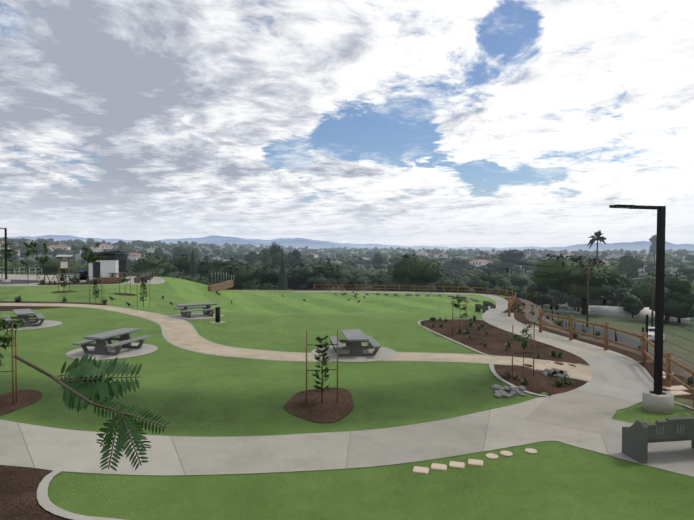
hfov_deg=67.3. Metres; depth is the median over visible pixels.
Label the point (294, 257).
tall tree
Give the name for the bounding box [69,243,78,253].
tree
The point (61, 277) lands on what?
plaza picnic table
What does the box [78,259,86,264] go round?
tree
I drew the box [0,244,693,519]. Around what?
ground
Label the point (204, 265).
tree
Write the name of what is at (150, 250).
house
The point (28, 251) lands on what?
plaza tree
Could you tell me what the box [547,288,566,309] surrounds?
tree
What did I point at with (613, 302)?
tree
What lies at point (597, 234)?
tall fan palm
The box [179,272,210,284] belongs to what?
shrub
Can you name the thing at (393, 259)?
tree
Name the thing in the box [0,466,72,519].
mulch
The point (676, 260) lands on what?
tree
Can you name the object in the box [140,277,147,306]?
young tree
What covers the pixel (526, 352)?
young tree stakes
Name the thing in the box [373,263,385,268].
tree
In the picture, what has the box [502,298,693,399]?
mulch
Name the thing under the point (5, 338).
young tree
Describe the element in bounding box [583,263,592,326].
utility pole
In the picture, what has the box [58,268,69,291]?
young pine stakes
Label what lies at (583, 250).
hills
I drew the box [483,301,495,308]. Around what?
bench
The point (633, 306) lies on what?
tree
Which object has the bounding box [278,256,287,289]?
tree
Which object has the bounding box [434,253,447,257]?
house
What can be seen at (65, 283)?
young pine
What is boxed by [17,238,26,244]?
tree
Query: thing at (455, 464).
stepping stone
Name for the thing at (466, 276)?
tree
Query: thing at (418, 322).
curb
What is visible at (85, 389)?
tree leaves
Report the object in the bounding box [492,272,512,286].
tree
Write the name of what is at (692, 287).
tree
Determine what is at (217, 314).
coal bin
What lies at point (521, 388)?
rock
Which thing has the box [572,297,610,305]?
tree
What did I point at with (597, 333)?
bank shrub
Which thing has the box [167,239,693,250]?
mountains
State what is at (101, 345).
picnic table
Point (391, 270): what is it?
tree
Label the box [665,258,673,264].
tree
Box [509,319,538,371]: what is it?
young tree
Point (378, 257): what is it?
tall tree
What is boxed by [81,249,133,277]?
restroom building
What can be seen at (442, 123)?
sky
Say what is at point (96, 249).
house
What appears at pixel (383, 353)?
picnic table pad
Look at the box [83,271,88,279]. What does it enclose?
trash bin
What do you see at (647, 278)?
tree
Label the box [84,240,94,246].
tree
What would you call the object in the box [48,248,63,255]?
tree
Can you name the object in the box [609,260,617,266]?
tree
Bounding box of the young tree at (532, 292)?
[529,291,535,307]
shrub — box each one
[98,298,108,303]
[179,272,210,284]
[501,370,514,376]
[553,379,563,386]
[556,320,563,325]
[558,375,569,382]
[593,330,602,338]
[684,377,693,383]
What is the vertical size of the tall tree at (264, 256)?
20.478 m
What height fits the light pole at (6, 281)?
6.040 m
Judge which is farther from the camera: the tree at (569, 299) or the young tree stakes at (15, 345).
the tree at (569, 299)
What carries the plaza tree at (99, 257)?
on the plaza paving
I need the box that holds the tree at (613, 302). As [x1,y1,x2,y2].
[610,299,616,305]
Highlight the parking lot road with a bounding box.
[0,279,39,283]
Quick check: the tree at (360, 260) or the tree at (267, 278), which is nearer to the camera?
the tree at (267, 278)
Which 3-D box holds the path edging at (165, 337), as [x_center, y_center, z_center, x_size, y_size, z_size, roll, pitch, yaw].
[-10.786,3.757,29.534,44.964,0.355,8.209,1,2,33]
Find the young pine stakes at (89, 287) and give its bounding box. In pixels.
[89,276,101,301]
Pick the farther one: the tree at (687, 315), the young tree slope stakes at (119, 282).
the tree at (687, 315)
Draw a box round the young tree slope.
[118,269,129,282]
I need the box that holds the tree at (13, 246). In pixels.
[8,244,28,250]
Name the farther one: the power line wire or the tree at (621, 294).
the tree at (621, 294)
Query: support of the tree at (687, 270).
on the ground
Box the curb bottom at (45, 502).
[37,470,124,519]
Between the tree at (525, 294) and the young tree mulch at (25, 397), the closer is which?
the young tree mulch at (25, 397)
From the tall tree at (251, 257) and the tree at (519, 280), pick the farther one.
the tall tree at (251, 257)
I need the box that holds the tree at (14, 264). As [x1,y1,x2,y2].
[0,257,35,274]
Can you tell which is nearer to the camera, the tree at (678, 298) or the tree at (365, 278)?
the tree at (678, 298)
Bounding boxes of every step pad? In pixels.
[662,385,687,390]
[666,390,690,395]
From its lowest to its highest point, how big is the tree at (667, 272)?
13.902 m
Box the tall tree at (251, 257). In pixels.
[244,251,258,264]
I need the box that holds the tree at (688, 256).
[684,254,692,260]
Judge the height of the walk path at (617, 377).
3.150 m
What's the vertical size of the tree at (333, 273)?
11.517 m
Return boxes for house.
[47,245,70,250]
[80,247,102,253]
[92,244,112,248]
[128,253,144,259]
[145,248,154,252]
[416,252,427,254]
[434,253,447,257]
[469,259,492,265]
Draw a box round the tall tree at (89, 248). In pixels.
[82,245,91,256]
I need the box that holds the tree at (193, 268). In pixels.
[189,250,197,275]
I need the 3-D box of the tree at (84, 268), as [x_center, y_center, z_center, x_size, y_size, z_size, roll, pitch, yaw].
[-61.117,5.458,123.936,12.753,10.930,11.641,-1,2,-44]
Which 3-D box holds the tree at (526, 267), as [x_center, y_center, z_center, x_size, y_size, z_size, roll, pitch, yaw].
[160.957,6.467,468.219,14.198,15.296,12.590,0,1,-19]
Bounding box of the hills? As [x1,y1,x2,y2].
[371,248,675,251]
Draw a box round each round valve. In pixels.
[486,453,497,458]
[500,451,512,456]
[525,448,536,453]
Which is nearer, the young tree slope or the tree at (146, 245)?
the young tree slope
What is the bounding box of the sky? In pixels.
[0,0,693,247]
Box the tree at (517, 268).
[511,266,523,271]
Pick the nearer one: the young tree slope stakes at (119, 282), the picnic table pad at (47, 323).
the picnic table pad at (47, 323)
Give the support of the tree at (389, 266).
on the ground
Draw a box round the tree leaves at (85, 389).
[13,353,169,470]
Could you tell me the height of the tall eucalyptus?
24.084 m
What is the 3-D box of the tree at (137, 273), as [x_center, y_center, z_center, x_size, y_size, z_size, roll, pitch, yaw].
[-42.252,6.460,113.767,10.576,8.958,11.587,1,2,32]
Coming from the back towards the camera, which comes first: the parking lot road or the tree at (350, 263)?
the tree at (350, 263)
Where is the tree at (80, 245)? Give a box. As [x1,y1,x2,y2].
[77,243,83,250]
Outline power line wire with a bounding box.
[477,251,693,285]
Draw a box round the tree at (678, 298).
[629,274,693,323]
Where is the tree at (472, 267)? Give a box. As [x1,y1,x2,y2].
[468,265,477,270]
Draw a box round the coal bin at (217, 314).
[215,307,220,321]
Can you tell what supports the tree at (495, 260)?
on the ground
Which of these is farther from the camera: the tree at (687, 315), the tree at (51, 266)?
the tree at (51, 266)
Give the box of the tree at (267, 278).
[241,264,291,289]
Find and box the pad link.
[158,317,176,320]
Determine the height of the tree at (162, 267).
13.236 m
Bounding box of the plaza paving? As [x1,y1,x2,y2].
[0,274,164,285]
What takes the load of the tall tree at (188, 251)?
on the ground
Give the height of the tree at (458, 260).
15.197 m
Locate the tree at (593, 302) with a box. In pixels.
[589,300,596,305]
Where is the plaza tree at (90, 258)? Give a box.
[81,249,98,278]
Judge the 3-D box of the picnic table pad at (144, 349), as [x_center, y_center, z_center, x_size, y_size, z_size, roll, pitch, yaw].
[-9.769,3.796,21.806,3.500,0.001,3.500,0,1,-2]
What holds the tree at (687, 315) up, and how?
on the ground
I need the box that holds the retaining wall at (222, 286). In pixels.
[208,280,232,291]
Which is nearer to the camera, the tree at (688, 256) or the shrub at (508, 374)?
the shrub at (508, 374)
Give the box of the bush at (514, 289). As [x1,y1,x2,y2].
[489,284,521,297]
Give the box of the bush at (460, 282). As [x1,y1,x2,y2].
[450,277,474,292]
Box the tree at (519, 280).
[508,271,531,298]
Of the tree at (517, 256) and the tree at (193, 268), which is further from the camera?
the tree at (517, 256)
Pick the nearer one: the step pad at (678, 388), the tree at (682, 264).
the step pad at (678, 388)
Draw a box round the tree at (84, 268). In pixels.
[75,264,88,273]
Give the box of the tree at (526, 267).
[520,260,532,273]
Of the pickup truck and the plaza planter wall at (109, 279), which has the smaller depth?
the plaza planter wall at (109, 279)
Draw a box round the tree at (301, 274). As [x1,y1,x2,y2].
[285,262,335,289]
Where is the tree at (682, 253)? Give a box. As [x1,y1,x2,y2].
[677,251,686,258]
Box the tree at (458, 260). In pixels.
[448,257,467,269]
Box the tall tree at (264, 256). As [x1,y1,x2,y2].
[258,248,272,266]
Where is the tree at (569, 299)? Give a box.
[562,293,581,311]
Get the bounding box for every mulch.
[0,389,42,415]
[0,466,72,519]
[51,291,76,292]
[113,293,135,295]
[285,387,353,422]
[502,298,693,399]
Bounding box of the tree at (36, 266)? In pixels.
[24,263,39,273]
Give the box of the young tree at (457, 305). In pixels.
[451,296,468,334]
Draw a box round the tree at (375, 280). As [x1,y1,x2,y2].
[366,270,390,290]
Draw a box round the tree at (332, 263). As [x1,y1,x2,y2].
[309,258,350,272]
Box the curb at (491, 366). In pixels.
[489,362,548,396]
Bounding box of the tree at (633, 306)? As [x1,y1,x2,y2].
[622,294,644,317]
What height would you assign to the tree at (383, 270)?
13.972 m
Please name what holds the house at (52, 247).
on the ground
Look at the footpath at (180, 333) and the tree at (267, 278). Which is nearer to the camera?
the footpath at (180, 333)
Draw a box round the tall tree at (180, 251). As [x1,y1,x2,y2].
[173,246,184,257]
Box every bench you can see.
[475,304,487,312]
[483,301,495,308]
[622,417,693,463]
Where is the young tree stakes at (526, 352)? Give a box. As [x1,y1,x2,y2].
[512,325,534,376]
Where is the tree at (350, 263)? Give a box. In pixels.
[343,260,354,267]
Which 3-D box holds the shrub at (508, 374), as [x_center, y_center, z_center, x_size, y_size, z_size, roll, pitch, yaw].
[5.609,3.943,18.113,0.448,0.272,0.401,0,1,-8]
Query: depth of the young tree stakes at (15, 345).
15.40 m
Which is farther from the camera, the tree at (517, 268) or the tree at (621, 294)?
the tree at (517, 268)
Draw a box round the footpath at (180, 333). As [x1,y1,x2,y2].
[0,303,591,379]
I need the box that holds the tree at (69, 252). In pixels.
[62,250,74,259]
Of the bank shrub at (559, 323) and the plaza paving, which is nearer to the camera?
the bank shrub at (559, 323)
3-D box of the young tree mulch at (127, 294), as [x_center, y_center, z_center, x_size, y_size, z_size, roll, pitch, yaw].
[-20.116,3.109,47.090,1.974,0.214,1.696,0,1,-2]
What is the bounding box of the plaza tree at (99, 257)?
[81,242,106,271]
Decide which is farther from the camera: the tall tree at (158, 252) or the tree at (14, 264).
the tall tree at (158, 252)
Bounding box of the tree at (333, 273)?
[318,262,349,289]
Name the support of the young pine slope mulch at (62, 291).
on the ground
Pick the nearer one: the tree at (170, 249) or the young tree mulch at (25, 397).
the young tree mulch at (25, 397)
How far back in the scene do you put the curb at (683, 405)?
15.76 m
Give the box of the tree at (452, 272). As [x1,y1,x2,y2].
[446,269,457,274]
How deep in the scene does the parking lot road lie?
59.30 m
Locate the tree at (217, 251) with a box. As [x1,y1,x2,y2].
[214,249,220,255]
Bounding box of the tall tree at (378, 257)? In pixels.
[371,252,384,269]
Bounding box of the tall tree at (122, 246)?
[119,243,128,257]
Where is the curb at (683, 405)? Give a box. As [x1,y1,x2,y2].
[674,401,693,408]
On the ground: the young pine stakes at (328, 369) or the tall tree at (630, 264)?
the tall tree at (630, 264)
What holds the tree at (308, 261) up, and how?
on the ground
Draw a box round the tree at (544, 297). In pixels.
[525,282,553,304]
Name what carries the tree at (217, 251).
on the ground
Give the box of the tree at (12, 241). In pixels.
[0,238,17,244]
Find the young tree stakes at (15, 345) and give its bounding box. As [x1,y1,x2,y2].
[0,330,16,401]
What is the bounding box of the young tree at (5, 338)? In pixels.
[0,316,26,366]
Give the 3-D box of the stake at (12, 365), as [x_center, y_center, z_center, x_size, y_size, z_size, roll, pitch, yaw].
[-9.785,3.057,15.256,0.056,2.400,0.048,0,1,-2]
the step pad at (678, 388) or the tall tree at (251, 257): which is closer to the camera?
the step pad at (678, 388)
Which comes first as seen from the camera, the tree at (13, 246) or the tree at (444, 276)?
the tree at (444, 276)
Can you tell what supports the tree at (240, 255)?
on the ground
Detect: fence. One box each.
[314,284,515,316]
[539,309,693,407]
[542,303,693,363]
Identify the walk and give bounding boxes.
[0,397,693,476]
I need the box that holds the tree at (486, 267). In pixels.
[478,262,494,273]
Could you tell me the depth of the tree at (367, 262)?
588.97 m
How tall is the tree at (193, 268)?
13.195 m
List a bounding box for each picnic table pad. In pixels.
[1,320,61,330]
[66,343,157,359]
[169,314,224,318]
[311,345,396,361]
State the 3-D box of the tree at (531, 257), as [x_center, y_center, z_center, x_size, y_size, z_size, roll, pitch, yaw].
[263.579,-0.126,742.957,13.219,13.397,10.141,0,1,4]
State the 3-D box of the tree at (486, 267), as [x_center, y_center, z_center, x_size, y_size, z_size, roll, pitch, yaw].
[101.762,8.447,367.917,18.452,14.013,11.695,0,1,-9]
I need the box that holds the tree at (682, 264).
[679,262,688,272]
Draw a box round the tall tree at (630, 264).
[616,253,644,275]
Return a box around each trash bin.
[79,271,82,279]
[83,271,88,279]
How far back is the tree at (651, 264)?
436.63 m
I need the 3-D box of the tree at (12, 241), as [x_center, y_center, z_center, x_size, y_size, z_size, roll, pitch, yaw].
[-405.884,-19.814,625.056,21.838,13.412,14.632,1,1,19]
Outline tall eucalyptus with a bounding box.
[269,242,288,268]
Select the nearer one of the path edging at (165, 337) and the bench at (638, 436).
the bench at (638, 436)
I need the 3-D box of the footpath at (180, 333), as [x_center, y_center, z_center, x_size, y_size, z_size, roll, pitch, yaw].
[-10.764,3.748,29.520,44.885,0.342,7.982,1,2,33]
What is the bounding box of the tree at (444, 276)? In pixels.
[425,259,453,282]
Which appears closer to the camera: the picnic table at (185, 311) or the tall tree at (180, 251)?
the picnic table at (185, 311)
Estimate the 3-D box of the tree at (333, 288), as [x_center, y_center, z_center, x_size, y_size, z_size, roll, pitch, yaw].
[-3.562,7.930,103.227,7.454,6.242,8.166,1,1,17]
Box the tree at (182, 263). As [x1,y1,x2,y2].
[169,255,201,272]
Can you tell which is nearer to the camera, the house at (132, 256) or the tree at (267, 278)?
the tree at (267, 278)
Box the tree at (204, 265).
[187,256,224,277]
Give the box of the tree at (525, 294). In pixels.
[521,289,527,299]
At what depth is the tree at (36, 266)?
184.17 m
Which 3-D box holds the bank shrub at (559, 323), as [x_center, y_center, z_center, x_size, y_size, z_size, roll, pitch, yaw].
[12.734,3.730,31.306,0.846,0.506,0.623,0,1,-3]
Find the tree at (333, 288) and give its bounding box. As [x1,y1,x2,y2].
[322,284,346,289]
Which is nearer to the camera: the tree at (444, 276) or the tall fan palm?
the tree at (444, 276)
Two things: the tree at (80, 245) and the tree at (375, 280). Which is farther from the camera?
the tree at (80, 245)
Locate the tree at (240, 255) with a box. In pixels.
[233,253,244,259]
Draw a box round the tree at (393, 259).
[388,255,400,263]
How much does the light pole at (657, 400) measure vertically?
6.040 m
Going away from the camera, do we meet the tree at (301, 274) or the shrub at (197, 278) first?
the shrub at (197, 278)
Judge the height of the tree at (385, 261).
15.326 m
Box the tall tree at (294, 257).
[287,249,302,266]
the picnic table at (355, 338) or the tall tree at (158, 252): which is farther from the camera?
the tall tree at (158, 252)
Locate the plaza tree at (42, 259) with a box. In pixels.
[35,241,50,280]
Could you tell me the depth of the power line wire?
84.42 m
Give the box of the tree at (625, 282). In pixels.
[603,269,637,305]
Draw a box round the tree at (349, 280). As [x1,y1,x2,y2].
[335,273,374,290]
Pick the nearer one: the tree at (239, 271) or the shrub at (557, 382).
the shrub at (557, 382)
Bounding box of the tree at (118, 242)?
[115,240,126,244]
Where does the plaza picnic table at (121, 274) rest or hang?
on the plaza paving
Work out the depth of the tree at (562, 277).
102.88 m
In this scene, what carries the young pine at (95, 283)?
on the ground
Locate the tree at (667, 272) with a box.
[648,269,674,276]
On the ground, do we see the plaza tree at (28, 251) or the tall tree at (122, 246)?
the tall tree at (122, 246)
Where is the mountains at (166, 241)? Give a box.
[7,235,547,248]
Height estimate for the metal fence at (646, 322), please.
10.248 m
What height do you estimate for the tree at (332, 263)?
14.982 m
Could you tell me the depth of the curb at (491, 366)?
17.90 m
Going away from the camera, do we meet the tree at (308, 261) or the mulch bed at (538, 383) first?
the mulch bed at (538, 383)
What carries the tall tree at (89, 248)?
on the ground
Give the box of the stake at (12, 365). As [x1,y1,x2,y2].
[11,323,13,404]
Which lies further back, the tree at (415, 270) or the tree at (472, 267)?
the tree at (472, 267)
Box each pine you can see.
[60,269,66,286]
[93,279,99,301]
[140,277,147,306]
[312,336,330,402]
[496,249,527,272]
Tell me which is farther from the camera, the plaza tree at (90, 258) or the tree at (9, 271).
the tree at (9, 271)
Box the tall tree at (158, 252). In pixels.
[151,247,162,258]
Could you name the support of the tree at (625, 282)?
on the ground
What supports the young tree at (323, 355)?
on the young pine mulch at (329, 409)
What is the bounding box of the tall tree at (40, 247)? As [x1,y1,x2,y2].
[32,243,44,259]
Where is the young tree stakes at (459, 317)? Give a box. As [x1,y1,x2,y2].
[452,297,466,334]
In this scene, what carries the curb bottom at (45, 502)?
on the ground
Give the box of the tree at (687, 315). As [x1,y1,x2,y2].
[664,290,693,322]
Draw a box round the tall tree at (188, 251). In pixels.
[185,247,198,259]
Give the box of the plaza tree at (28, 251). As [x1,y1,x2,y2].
[19,240,39,275]
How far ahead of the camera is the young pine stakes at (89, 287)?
40.55 m
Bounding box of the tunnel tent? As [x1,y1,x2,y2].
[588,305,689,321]
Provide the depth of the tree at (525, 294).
159.31 m
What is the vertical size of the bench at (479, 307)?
0.950 m
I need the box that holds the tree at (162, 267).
[131,253,188,277]
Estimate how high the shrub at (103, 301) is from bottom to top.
0.484 m
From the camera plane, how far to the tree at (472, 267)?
412.19 m
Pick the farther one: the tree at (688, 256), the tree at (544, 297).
the tree at (688, 256)
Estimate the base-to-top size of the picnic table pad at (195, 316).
0.080 m
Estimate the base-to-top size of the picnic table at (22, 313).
0.770 m
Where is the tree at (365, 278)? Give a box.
[356,272,368,283]
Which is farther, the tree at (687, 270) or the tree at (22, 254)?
the tree at (22, 254)
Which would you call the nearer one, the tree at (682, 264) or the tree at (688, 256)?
the tree at (682, 264)
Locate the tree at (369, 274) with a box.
[350,268,375,279]
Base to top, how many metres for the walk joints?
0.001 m
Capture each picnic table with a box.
[2,309,44,326]
[55,274,80,280]
[73,328,150,354]
[109,273,126,276]
[173,302,220,317]
[330,329,380,356]
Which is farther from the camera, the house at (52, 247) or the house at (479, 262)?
the house at (52, 247)
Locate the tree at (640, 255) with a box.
[635,253,644,258]
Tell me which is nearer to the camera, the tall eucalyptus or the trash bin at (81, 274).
the trash bin at (81, 274)
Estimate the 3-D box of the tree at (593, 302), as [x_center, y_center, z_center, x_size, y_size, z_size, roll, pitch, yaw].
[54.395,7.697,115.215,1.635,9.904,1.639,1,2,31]
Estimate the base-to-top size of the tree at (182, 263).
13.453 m
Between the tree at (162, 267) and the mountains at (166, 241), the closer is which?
the tree at (162, 267)
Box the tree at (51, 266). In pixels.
[35,256,82,274]
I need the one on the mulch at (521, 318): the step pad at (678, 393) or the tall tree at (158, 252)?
the step pad at (678, 393)
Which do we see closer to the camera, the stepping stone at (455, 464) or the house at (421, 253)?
the stepping stone at (455, 464)
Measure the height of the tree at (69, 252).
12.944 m
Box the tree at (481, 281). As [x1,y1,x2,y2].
[468,272,498,293]
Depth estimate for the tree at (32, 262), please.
358.80 m
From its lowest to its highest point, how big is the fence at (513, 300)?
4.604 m
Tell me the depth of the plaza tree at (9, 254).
57.46 m
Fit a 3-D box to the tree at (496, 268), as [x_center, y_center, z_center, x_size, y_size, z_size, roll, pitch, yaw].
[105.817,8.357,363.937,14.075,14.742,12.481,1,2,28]
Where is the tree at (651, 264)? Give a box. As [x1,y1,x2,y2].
[645,260,665,271]
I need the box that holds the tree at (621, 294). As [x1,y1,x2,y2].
[614,287,649,306]
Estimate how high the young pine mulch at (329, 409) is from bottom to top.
0.330 m
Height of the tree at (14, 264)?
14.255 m
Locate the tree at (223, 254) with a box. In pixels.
[218,251,228,257]
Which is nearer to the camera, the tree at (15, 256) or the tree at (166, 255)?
the tree at (15, 256)
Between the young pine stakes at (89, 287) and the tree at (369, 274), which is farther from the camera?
the tree at (369, 274)
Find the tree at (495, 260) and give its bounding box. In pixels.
[488,258,499,263]
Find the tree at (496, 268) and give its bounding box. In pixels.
[489,263,505,273]
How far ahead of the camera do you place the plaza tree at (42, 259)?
59.66 m
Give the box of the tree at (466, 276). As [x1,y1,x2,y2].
[461,272,480,284]
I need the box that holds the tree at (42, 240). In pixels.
[37,238,50,245]
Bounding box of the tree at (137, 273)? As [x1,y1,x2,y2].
[131,270,160,276]
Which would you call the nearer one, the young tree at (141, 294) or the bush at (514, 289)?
the young tree at (141, 294)
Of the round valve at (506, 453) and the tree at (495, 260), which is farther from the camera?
the tree at (495, 260)
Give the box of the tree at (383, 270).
[374,268,387,273]
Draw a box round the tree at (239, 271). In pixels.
[204,256,262,289]
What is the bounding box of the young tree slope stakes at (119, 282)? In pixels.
[119,271,130,293]
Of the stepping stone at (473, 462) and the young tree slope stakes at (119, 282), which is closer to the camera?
the stepping stone at (473, 462)
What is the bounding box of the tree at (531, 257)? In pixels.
[527,255,536,260]
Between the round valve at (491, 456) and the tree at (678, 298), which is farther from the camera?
the tree at (678, 298)
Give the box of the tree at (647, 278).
[634,275,655,285]
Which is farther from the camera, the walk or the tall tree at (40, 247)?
the tall tree at (40, 247)
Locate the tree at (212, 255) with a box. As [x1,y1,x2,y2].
[209,253,218,257]
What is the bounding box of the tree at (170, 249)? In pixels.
[165,246,174,252]
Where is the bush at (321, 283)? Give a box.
[296,275,329,289]
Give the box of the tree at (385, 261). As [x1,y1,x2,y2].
[382,255,388,263]
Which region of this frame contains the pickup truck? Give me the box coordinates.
[648,327,664,342]
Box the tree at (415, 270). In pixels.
[379,254,443,291]
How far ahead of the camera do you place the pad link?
31.70 m
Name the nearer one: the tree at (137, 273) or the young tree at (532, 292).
the young tree at (532, 292)
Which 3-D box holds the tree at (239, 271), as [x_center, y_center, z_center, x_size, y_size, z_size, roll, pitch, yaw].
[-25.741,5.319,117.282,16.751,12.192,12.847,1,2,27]
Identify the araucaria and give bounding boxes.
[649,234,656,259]
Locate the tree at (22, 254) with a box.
[20,250,28,259]
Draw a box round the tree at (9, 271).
[0,262,20,273]
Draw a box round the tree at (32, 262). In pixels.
[24,259,36,265]
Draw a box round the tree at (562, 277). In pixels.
[527,253,621,314]
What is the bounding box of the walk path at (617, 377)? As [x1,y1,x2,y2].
[297,291,653,433]
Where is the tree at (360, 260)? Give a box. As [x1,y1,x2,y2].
[355,256,364,267]
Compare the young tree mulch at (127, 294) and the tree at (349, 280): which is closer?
the young tree mulch at (127, 294)
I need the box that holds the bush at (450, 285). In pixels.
[434,279,457,291]
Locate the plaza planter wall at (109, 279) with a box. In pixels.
[95,277,124,282]
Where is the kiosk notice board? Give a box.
[55,255,72,275]
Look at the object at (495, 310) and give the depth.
60.05 m
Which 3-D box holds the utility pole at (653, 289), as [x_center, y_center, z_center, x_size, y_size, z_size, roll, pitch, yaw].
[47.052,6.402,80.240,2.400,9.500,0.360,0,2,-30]
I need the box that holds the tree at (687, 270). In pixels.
[679,264,693,281]
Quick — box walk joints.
[17,410,607,474]
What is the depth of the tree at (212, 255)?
655.45 m
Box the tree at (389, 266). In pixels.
[386,264,393,269]
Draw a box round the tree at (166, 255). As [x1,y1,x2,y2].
[161,252,169,258]
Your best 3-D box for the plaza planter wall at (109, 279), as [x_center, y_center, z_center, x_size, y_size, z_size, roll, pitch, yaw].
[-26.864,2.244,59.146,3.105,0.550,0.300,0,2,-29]
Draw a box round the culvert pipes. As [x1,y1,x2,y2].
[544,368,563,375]
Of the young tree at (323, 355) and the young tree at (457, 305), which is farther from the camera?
the young tree at (457, 305)
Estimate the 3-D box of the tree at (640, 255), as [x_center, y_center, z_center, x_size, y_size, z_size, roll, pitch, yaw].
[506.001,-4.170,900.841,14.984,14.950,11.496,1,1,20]
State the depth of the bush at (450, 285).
124.91 m
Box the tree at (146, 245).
[142,242,149,247]
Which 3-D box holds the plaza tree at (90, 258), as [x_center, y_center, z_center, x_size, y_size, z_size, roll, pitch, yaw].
[-30.326,0.438,61.432,1.865,4.018,1.962,-1,2,-44]
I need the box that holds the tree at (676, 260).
[672,257,682,262]
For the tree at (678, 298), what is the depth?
93.14 m
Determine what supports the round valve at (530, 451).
on the ground
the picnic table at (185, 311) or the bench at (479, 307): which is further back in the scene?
the bench at (479, 307)
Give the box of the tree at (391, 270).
[384,268,395,273]
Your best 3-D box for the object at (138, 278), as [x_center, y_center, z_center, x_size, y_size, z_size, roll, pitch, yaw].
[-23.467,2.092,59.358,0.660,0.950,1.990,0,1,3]
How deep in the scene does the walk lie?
12.35 m
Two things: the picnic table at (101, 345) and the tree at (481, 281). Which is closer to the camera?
the picnic table at (101, 345)
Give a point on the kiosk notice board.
(63, 264)
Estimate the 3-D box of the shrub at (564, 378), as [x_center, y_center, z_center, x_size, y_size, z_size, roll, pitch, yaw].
[7.606,4.097,18.104,0.633,0.324,0.522,1,2,29]
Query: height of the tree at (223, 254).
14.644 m
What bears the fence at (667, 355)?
on the ground
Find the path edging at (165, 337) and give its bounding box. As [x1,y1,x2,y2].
[54,303,588,380]
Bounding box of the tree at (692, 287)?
[651,278,693,292]
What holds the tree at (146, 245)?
on the ground
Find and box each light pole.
[0,228,10,283]
[609,204,673,413]
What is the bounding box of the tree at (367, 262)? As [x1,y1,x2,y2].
[362,259,371,264]
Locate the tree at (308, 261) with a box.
[303,259,312,263]
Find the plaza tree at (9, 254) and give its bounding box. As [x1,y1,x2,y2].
[0,240,18,268]
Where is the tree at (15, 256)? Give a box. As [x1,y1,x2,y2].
[3,249,17,259]
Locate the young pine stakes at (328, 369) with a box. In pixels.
[306,329,337,402]
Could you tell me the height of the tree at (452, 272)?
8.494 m
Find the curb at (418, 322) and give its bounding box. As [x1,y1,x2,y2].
[417,319,495,356]
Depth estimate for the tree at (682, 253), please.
971.18 m
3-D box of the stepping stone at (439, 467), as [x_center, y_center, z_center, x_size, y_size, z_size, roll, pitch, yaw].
[1.979,4.454,11.228,0.331,0.038,0.285,1,1,16]
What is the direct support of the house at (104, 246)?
on the ground
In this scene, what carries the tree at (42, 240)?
on the ground
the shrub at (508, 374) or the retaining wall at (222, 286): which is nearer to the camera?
the shrub at (508, 374)
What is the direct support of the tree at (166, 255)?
on the ground
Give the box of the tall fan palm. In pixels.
[587,230,606,260]
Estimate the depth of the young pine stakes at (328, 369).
15.10 m
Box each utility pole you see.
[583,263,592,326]
[648,271,655,326]

